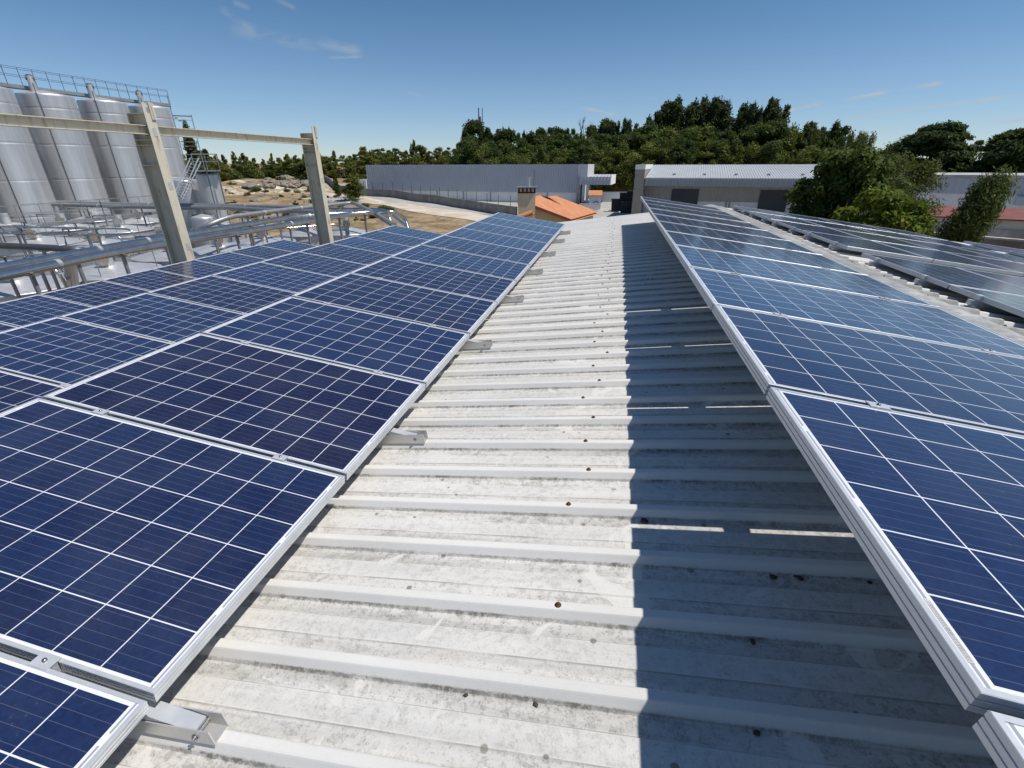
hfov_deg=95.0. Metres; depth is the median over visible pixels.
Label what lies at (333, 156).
young pine
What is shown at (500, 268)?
solar panel
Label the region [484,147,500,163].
maritime pine
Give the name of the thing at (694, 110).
eucalyptus
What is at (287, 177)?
rock
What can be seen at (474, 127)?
maritime pine
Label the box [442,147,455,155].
broadleaf
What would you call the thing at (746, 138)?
maritime pine
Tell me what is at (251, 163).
broadleaf
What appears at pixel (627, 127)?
eucalyptus
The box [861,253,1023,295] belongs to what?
solar panel
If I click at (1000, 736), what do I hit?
solar panel
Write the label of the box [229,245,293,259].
solar panel
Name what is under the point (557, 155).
broadleaf
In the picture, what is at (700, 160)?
broadleaf
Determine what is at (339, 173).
shrub
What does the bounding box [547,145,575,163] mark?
broadleaf
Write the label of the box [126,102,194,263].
steel post
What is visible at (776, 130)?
maritime pine
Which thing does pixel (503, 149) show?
conifer
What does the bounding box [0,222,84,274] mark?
tank
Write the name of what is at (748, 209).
solar panel
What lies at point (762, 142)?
maritime pine
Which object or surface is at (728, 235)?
solar panel
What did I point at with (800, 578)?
moss clump
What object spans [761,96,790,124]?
eucalyptus
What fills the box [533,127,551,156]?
broadleaf
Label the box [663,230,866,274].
solar panel
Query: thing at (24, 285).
tank
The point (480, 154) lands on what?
broadleaf
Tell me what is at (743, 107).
eucalyptus
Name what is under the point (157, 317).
solar panel
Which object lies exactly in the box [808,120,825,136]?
eucalyptus
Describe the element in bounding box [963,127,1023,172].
cedar tree
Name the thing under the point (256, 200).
rock
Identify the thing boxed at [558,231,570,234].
panel mount
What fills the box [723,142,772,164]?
broadleaf
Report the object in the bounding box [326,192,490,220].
dirt road
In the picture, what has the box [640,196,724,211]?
solar panel
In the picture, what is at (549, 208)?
orange roofed house
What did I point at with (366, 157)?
young pine
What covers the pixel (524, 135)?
conifer
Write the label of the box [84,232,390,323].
panel rail
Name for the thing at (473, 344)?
panel mount
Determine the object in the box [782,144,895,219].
chestnut tree
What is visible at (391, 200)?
warehouse yard
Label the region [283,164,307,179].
shrub
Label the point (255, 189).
shrub
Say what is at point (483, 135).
conifer
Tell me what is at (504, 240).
solar panel
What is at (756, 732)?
moss clump
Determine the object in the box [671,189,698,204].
loading door
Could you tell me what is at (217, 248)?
pipe
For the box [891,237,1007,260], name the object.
solar panel
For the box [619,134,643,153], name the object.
maritime pine
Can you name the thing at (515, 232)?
solar panel
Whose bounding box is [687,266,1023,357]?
solar panel
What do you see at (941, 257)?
solar panel
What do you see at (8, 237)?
tank
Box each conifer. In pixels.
[455,138,463,154]
[461,129,472,139]
[478,127,494,145]
[493,129,505,143]
[496,140,509,163]
[522,130,527,140]
[607,120,620,173]
[665,128,679,163]
[721,128,733,154]
[789,135,807,164]
[802,135,811,148]
[810,135,837,158]
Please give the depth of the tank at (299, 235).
29.33 m
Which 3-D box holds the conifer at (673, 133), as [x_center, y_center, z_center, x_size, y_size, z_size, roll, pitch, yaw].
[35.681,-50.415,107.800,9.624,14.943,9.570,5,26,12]
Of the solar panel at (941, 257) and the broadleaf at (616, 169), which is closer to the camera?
the solar panel at (941, 257)
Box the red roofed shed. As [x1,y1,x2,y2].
[929,205,1023,238]
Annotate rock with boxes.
[241,182,258,188]
[249,198,261,201]
[261,180,273,182]
[263,183,272,188]
[273,180,289,185]
[276,175,294,179]
[279,181,288,186]
[288,181,300,187]
[300,180,308,185]
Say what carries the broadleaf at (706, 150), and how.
on the ground at (432, 223)
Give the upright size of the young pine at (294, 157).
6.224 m
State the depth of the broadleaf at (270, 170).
125.64 m
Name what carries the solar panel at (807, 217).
on the panel rail
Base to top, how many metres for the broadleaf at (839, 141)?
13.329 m
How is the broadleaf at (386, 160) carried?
on the ground at (432, 223)
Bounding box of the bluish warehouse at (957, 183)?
[899,173,1023,208]
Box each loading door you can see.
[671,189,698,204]
[757,190,788,212]
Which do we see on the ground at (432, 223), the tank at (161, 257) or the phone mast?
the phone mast
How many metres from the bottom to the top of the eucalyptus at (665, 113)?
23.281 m
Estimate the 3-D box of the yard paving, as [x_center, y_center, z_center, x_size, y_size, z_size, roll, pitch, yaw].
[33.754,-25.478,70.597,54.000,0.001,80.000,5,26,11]
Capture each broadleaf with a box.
[204,158,229,179]
[234,159,246,177]
[244,160,255,177]
[260,161,282,178]
[278,157,304,174]
[294,159,324,177]
[303,156,325,175]
[325,156,338,174]
[338,155,347,167]
[340,157,354,174]
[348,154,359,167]
[352,155,363,174]
[373,152,394,164]
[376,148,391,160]
[381,157,391,164]
[391,147,401,160]
[408,154,427,164]
[431,146,442,158]
[435,155,451,164]
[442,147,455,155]
[449,136,497,164]
[466,141,498,163]
[498,149,518,163]
[501,137,529,163]
[506,153,530,163]
[524,152,548,163]
[529,148,565,163]
[531,139,562,163]
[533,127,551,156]
[534,132,554,154]
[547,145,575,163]
[561,149,580,163]
[562,134,603,172]
[569,129,583,141]
[584,145,604,189]
[591,148,624,190]
[595,140,634,191]
[617,141,660,191]
[617,150,635,185]
[638,135,677,164]
[643,123,679,157]
[674,141,719,164]
[687,122,727,164]
[692,137,719,164]
[719,142,734,164]
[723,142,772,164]
[729,142,765,164]
[758,127,808,159]
[782,149,805,164]
[790,121,799,149]
[792,143,827,163]
[794,149,813,163]
[811,129,832,147]
[834,134,850,147]
[845,129,868,149]
[855,130,876,147]
[879,138,920,159]
[881,142,895,155]
[967,140,988,159]
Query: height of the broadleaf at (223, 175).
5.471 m
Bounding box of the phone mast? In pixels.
[478,108,482,121]
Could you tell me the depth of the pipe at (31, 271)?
13.17 m
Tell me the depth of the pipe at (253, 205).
32.36 m
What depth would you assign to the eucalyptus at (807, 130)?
106.80 m
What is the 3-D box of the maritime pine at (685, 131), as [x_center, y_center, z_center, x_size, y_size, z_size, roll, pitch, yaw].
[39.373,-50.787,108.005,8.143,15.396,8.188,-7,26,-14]
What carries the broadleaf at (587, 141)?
on the ground at (432, 223)
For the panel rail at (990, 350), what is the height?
0.089 m
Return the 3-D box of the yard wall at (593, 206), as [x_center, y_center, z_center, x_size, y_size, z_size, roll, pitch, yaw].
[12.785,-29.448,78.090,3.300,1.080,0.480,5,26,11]
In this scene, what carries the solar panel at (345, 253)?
on the panel mount
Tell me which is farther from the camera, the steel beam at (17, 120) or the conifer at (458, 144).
the conifer at (458, 144)
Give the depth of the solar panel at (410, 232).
11.43 m
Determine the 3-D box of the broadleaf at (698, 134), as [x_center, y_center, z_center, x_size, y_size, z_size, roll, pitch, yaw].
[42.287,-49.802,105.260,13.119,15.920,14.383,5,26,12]
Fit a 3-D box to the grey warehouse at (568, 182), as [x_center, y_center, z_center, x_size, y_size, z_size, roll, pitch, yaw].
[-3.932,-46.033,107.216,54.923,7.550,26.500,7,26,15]
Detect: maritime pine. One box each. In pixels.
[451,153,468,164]
[461,141,481,163]
[462,118,484,144]
[462,136,479,163]
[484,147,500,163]
[496,128,518,153]
[523,144,537,163]
[526,127,546,145]
[550,126,569,137]
[550,133,578,161]
[562,139,583,157]
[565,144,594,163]
[585,124,598,137]
[586,132,611,151]
[598,118,617,135]
[603,135,622,164]
[609,131,634,147]
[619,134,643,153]
[628,132,653,161]
[638,124,659,143]
[640,136,666,164]
[662,143,680,161]
[668,138,698,164]
[674,126,698,147]
[702,141,724,164]
[709,130,738,152]
[728,131,759,161]
[738,120,778,142]
[740,120,790,160]
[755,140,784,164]
[760,132,793,145]
[809,151,826,163]
[816,140,840,148]
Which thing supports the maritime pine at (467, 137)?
on the ground at (432, 223)
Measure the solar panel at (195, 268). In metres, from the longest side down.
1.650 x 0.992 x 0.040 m
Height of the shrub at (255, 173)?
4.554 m
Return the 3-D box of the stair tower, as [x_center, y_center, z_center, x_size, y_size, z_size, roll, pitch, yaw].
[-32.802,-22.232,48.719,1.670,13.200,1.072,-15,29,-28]
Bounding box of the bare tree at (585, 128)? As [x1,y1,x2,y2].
[578,117,612,136]
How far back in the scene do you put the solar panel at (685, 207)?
9.08 m
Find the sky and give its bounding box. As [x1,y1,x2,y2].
[0,0,1023,162]
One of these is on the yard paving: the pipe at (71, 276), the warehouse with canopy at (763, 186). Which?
the warehouse with canopy at (763, 186)
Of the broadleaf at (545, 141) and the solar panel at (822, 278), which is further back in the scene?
the broadleaf at (545, 141)
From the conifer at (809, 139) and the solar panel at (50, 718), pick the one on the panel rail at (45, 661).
the solar panel at (50, 718)
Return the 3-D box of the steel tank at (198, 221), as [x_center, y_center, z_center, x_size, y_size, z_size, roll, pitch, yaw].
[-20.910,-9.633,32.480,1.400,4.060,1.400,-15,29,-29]
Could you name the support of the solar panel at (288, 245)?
on the panel mount
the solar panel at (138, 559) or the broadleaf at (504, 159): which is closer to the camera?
the solar panel at (138, 559)
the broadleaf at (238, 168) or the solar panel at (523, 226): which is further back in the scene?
the broadleaf at (238, 168)
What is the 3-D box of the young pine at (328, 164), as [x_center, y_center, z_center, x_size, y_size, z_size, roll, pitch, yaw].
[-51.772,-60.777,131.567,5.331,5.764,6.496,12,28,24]
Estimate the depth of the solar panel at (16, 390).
3.63 m
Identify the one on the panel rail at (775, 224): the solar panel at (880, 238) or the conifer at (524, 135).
the solar panel at (880, 238)
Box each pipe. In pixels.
[0,210,392,283]
[0,210,409,294]
[0,222,135,274]
[0,227,129,256]
[0,242,86,289]
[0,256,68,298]
[51,202,313,237]
[56,200,332,234]
[63,265,78,286]
[197,201,396,239]
[214,228,268,253]
[276,224,343,240]
[329,208,404,226]
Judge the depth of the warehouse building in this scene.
1.63 m
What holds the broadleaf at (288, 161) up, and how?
on the ground at (432, 223)
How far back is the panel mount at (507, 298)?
5.36 m
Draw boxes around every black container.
[611,198,619,211]
[619,192,626,210]
[620,201,631,212]
[626,191,632,200]
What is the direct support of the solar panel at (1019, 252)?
on the panel rail at (1009, 252)
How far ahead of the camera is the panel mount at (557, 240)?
9.43 m
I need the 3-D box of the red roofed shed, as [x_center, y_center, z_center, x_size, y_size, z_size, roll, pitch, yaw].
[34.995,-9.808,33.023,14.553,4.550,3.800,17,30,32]
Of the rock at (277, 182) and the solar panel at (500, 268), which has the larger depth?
the rock at (277, 182)
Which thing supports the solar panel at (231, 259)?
on the panel rail
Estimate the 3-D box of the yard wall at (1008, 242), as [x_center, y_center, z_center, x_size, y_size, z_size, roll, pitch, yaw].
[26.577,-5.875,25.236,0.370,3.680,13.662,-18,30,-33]
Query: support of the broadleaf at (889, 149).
on the ground at (432, 223)
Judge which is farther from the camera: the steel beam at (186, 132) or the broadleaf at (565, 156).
the broadleaf at (565, 156)
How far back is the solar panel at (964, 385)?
1.83 m
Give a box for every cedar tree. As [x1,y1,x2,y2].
[884,119,982,172]
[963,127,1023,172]
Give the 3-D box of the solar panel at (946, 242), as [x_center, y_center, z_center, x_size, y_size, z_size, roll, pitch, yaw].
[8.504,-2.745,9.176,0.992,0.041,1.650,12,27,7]
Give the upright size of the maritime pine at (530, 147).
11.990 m
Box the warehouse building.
[100,204,1023,767]
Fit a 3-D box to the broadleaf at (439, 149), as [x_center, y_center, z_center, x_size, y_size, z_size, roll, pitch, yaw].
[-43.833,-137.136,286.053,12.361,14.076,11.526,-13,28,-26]
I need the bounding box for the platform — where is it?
[191,154,230,223]
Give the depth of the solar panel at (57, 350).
4.25 m
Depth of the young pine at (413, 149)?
135.53 m
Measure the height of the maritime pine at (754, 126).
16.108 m
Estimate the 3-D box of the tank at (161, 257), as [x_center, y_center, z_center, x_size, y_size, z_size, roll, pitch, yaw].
[-16.596,-5.411,23.494,3.500,4.000,3.500,5,26,11]
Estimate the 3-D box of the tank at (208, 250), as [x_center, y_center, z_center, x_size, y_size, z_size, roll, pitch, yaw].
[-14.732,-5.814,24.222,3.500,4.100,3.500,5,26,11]
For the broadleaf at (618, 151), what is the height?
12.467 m
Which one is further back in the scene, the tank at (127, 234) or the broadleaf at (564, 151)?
the broadleaf at (564, 151)
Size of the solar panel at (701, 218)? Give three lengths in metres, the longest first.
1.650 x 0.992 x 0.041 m
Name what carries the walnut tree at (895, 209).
on the ground at (432, 223)
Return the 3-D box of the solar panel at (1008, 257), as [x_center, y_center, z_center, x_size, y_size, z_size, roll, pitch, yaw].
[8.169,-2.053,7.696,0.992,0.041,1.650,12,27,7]
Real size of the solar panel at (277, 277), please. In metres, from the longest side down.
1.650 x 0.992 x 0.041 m
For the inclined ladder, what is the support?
attached to the platform
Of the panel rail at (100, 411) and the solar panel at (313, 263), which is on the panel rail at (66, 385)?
the solar panel at (313, 263)
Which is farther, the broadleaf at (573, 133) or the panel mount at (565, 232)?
the broadleaf at (573, 133)
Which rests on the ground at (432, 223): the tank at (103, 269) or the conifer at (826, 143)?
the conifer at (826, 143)
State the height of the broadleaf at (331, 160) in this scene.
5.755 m
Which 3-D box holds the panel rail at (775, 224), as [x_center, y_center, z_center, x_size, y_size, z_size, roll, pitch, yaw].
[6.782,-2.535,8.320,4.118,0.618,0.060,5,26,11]
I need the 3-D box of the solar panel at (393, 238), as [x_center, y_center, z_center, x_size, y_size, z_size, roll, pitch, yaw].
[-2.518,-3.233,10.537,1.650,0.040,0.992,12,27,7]
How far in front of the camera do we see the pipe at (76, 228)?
23.05 m
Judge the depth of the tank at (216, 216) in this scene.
32.38 m
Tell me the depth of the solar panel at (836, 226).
9.39 m
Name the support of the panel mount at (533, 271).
on the warehouse building
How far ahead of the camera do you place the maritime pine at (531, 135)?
122.51 m
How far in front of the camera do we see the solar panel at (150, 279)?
8.62 m
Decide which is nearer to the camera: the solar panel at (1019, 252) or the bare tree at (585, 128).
the solar panel at (1019, 252)
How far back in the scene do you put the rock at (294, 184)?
112.42 m
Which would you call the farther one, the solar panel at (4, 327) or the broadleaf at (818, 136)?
the broadleaf at (818, 136)
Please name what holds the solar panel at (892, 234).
on the panel rail at (764, 220)
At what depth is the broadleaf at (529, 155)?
107.07 m
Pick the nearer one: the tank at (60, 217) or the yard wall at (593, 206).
the tank at (60, 217)
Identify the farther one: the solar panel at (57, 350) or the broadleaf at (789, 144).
the broadleaf at (789, 144)
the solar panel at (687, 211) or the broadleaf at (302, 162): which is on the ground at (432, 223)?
the broadleaf at (302, 162)
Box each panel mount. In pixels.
[0,650,229,745]
[380,428,427,443]
[460,339,492,348]
[500,295,523,302]
[524,269,542,274]
[540,251,555,255]
[551,239,564,242]
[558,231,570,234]
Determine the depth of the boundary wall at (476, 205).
84.37 m
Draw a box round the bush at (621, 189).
[613,181,626,191]
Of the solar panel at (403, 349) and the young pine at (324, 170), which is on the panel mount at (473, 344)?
the solar panel at (403, 349)
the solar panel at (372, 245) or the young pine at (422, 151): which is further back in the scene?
the young pine at (422, 151)
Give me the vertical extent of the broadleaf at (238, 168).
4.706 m
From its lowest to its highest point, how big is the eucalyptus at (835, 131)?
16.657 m
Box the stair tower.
[166,95,205,175]
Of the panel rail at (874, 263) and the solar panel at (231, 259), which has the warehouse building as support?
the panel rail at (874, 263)
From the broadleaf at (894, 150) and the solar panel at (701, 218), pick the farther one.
the broadleaf at (894, 150)
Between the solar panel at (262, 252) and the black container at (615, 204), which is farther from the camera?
the black container at (615, 204)
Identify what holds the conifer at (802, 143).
on the ground at (432, 223)
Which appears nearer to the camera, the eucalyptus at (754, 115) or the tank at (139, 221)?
the tank at (139, 221)
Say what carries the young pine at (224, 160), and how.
on the ground at (432, 223)
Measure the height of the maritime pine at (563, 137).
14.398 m
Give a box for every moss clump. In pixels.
[640,518,647,523]
[753,729,759,735]
[769,574,776,578]
[794,575,803,580]
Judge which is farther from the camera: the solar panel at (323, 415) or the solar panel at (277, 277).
the solar panel at (277, 277)
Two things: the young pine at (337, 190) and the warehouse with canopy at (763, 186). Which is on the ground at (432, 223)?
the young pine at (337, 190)
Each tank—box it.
[0,86,60,223]
[0,212,39,242]
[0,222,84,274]
[0,254,81,302]
[14,74,113,219]
[29,212,99,240]
[49,244,161,283]
[51,224,148,266]
[63,207,113,227]
[76,83,157,219]
[77,105,114,214]
[85,213,159,251]
[113,209,163,248]
[128,90,187,178]
[128,233,209,265]
[173,177,202,247]
[188,213,245,246]
[191,214,216,246]
[193,238,250,258]
[195,171,230,223]
[228,222,295,244]
[279,219,318,245]
[332,216,368,240]
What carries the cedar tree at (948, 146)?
on the ground at (432, 223)
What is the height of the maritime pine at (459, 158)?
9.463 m
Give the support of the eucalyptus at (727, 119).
on the ground at (432, 223)
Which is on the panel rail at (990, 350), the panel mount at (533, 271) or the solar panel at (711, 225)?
the solar panel at (711, 225)
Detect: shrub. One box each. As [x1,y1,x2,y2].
[214,166,243,180]
[216,167,239,180]
[242,163,263,178]
[247,168,283,176]
[248,186,261,190]
[275,173,285,179]
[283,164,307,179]
[332,168,345,176]
[378,206,393,209]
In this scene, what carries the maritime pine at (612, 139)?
on the ground at (432, 223)
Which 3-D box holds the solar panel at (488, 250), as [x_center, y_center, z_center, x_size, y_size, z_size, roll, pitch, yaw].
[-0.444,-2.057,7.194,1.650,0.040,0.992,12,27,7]
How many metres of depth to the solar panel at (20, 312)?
6.90 m
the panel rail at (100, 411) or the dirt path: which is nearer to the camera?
the panel rail at (100, 411)
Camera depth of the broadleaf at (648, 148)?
99.79 m
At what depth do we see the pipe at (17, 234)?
21.35 m
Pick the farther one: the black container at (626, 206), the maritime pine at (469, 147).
the maritime pine at (469, 147)
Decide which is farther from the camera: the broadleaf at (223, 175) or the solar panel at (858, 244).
the broadleaf at (223, 175)
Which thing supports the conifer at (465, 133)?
on the ground at (432, 223)
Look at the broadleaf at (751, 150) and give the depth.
94.94 m
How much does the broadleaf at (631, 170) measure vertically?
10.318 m
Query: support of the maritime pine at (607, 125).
on the ground at (432, 223)
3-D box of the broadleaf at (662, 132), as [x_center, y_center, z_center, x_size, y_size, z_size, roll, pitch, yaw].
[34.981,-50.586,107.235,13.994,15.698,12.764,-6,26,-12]
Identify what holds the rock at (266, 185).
on the ground at (432, 223)
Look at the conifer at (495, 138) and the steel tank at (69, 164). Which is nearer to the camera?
the steel tank at (69, 164)
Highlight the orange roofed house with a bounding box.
[516,170,597,221]
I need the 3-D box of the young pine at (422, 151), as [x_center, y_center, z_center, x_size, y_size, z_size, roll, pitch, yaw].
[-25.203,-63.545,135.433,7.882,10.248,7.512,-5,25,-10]
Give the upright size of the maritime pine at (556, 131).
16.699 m
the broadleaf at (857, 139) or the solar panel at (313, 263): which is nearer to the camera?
the solar panel at (313, 263)
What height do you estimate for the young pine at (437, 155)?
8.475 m
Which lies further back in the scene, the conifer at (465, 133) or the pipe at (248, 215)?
the conifer at (465, 133)
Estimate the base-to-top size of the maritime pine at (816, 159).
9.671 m
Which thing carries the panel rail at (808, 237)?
on the warehouse building
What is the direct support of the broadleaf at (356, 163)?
on the ground at (432, 223)
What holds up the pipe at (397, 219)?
attached to the pipe at (248, 215)
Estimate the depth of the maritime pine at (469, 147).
101.17 m
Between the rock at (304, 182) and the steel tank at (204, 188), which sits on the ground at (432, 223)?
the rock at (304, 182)
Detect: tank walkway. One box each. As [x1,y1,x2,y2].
[0,64,170,106]
[0,195,156,242]
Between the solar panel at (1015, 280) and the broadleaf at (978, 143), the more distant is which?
the broadleaf at (978, 143)
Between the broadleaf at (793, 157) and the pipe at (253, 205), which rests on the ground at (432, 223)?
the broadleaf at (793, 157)
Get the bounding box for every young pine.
[198,149,214,169]
[221,154,228,171]
[230,151,238,171]
[238,153,248,169]
[251,158,259,169]
[260,159,266,169]
[274,157,282,166]
[282,154,294,174]
[292,155,303,172]
[320,154,329,175]
[323,156,336,176]
[331,150,339,168]
[332,172,341,197]
[340,162,366,199]
[355,146,377,179]
[390,156,403,164]
[398,150,414,164]
[409,140,420,161]
[412,144,427,164]
[425,151,434,164]
[433,153,439,164]
[535,146,548,163]
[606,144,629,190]
[722,138,745,164]
[762,139,789,163]
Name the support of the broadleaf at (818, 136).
on the ground at (432, 223)
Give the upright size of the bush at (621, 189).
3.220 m
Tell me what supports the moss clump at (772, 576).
on the warehouse building
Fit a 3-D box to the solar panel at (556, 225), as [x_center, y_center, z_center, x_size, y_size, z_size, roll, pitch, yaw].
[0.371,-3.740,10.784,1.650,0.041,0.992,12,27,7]
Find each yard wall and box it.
[579,203,598,209]
[601,191,626,201]
[929,232,1023,249]
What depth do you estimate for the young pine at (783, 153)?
93.14 m
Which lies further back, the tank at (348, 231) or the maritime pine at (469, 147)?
the maritime pine at (469, 147)
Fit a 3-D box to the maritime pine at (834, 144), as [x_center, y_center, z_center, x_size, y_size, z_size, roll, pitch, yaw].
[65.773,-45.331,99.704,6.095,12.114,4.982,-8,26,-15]
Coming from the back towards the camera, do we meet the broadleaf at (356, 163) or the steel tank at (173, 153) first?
the broadleaf at (356, 163)
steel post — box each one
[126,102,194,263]
[300,126,333,245]
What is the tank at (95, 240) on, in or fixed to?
on the tank yard
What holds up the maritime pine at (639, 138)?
on the ground at (432, 223)
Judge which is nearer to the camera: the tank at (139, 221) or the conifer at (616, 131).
the tank at (139, 221)
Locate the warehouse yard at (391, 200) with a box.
[303,194,586,214]
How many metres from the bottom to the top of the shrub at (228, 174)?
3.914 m
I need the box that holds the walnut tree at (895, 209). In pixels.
[828,186,938,235]
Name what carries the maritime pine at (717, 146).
on the ground at (432, 223)
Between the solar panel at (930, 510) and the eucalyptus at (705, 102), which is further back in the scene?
the eucalyptus at (705, 102)
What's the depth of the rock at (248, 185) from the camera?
107.37 m
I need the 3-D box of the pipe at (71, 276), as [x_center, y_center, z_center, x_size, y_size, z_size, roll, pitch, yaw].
[-13.185,-3.258,14.028,2.708,1.490,0.320,22,33,39]
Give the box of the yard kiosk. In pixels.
[588,190,602,208]
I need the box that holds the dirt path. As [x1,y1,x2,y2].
[231,180,283,189]
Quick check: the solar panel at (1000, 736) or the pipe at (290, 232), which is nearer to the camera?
the solar panel at (1000, 736)
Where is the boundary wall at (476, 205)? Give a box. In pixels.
[323,175,516,215]
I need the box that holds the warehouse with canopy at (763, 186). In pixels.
[631,164,817,213]
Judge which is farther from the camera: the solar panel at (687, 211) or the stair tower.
the stair tower
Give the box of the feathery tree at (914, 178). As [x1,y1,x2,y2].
[883,149,947,215]
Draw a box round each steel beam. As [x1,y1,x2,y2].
[0,113,149,136]
[158,126,313,145]
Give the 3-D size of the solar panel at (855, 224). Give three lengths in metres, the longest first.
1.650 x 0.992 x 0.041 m
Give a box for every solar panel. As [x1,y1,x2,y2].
[0,294,91,326]
[0,317,171,384]
[0,323,16,331]
[0,370,63,412]
[0,398,344,701]
[0,652,149,767]
[39,280,148,306]
[43,333,425,479]
[59,293,244,341]
[102,269,196,290]
[147,275,295,312]
[153,260,233,277]
[194,252,266,267]
[201,296,469,387]
[212,262,335,291]
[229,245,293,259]
[260,239,315,251]
[260,251,366,276]
[292,273,496,336]
[299,243,391,263]
[330,236,411,254]
[350,256,515,304]
[356,230,428,246]
[378,225,443,239]
[391,244,529,282]
[421,235,540,265]
[444,228,548,254]
[461,222,554,243]
[476,217,560,236]
[488,212,565,229]
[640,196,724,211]
[642,199,735,216]
[645,203,749,222]
[648,208,766,230]
[651,213,789,240]
[656,220,821,254]
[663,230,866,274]
[672,244,939,307]
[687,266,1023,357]
[712,304,1023,435]
[733,205,794,217]
[749,211,823,226]
[766,387,1023,718]
[771,219,867,239]
[775,211,842,224]
[798,218,883,235]
[801,230,932,261]
[821,218,894,232]
[828,227,939,250]
[850,226,938,243]
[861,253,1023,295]
[863,224,943,239]
[871,240,1022,275]
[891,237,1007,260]
[899,233,1003,253]
[944,251,1023,276]
[948,245,1023,262]
[948,285,1023,317]
[956,267,1023,287]
[963,241,1023,256]
[972,710,1023,767]
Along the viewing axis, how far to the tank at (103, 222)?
36.43 m
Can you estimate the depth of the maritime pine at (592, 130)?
124.93 m
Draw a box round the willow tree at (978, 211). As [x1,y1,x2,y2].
[931,163,1021,242]
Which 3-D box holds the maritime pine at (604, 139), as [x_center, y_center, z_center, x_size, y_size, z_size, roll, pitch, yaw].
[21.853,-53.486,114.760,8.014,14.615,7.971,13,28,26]
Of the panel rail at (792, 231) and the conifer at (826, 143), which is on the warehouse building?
the panel rail at (792, 231)
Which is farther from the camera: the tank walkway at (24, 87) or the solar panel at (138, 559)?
the tank walkway at (24, 87)
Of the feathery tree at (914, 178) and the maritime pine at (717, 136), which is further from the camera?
the maritime pine at (717, 136)
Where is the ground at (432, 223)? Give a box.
[221,163,486,237]
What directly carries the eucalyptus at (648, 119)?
on the ground at (432, 223)
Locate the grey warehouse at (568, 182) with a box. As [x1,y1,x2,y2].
[358,164,615,203]
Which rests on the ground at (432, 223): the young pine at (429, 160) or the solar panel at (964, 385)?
the young pine at (429, 160)
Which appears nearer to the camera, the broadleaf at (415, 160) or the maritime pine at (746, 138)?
the maritime pine at (746, 138)
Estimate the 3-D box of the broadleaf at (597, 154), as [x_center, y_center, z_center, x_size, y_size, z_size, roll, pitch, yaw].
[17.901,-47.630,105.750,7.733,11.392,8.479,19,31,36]
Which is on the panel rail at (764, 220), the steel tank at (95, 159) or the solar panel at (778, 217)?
the solar panel at (778, 217)
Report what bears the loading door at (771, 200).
in the warehouse with canopy at (763, 186)
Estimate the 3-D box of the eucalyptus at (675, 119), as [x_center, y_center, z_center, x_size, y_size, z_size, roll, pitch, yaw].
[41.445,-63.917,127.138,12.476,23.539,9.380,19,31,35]
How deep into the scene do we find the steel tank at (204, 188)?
32.95 m
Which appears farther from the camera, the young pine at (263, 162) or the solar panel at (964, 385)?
the young pine at (263, 162)
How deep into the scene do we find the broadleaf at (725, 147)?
98.42 m
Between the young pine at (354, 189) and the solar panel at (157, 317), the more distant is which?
the young pine at (354, 189)
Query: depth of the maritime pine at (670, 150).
101.25 m
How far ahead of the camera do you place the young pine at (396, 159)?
128.96 m
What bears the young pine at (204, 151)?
on the ground at (432, 223)
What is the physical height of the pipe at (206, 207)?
4.557 m
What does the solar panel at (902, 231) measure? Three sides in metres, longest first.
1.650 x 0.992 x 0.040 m
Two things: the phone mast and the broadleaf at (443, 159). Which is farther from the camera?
the phone mast
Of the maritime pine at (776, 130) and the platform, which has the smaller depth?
the platform
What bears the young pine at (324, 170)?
on the ground at (432, 223)
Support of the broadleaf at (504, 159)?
on the ground at (432, 223)
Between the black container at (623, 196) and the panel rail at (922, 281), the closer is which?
the panel rail at (922, 281)
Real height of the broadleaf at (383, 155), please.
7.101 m
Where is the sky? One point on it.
(372, 74)
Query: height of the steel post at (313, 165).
8.170 m
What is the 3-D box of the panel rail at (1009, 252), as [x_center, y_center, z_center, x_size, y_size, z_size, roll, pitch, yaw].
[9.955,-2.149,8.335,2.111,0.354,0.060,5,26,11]
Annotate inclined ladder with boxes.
[176,157,200,199]
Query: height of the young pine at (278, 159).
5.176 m
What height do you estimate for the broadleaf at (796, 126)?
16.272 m
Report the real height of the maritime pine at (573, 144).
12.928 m
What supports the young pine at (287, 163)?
on the ground at (432, 223)
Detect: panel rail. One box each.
[28,226,546,673]
[59,239,428,386]
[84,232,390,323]
[92,224,493,414]
[657,201,891,410]
[715,213,999,353]
[761,217,773,222]
[772,220,784,226]
[788,227,803,233]
[803,232,821,240]
[829,241,1022,276]
[868,258,893,268]
[913,274,943,287]
[966,294,1004,310]
[970,243,1000,251]
[1005,251,1023,257]
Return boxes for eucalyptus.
[182,120,203,178]
[620,118,638,134]
[643,114,652,125]
[651,99,684,133]
[654,101,670,128]
[667,94,687,129]
[676,97,708,130]
[685,93,723,141]
[696,95,722,141]
[710,97,737,133]
[731,99,764,140]
[736,101,749,138]
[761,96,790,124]
[801,121,813,145]
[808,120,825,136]
[822,119,851,146]
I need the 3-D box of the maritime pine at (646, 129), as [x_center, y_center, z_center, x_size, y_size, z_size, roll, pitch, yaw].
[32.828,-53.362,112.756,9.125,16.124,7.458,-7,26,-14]
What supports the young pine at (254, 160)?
on the ground at (432, 223)
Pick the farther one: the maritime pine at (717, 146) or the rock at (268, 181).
the rock at (268, 181)
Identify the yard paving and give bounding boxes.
[576,198,630,218]
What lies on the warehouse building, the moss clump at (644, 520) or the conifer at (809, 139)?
the moss clump at (644, 520)
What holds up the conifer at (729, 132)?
on the ground at (432, 223)

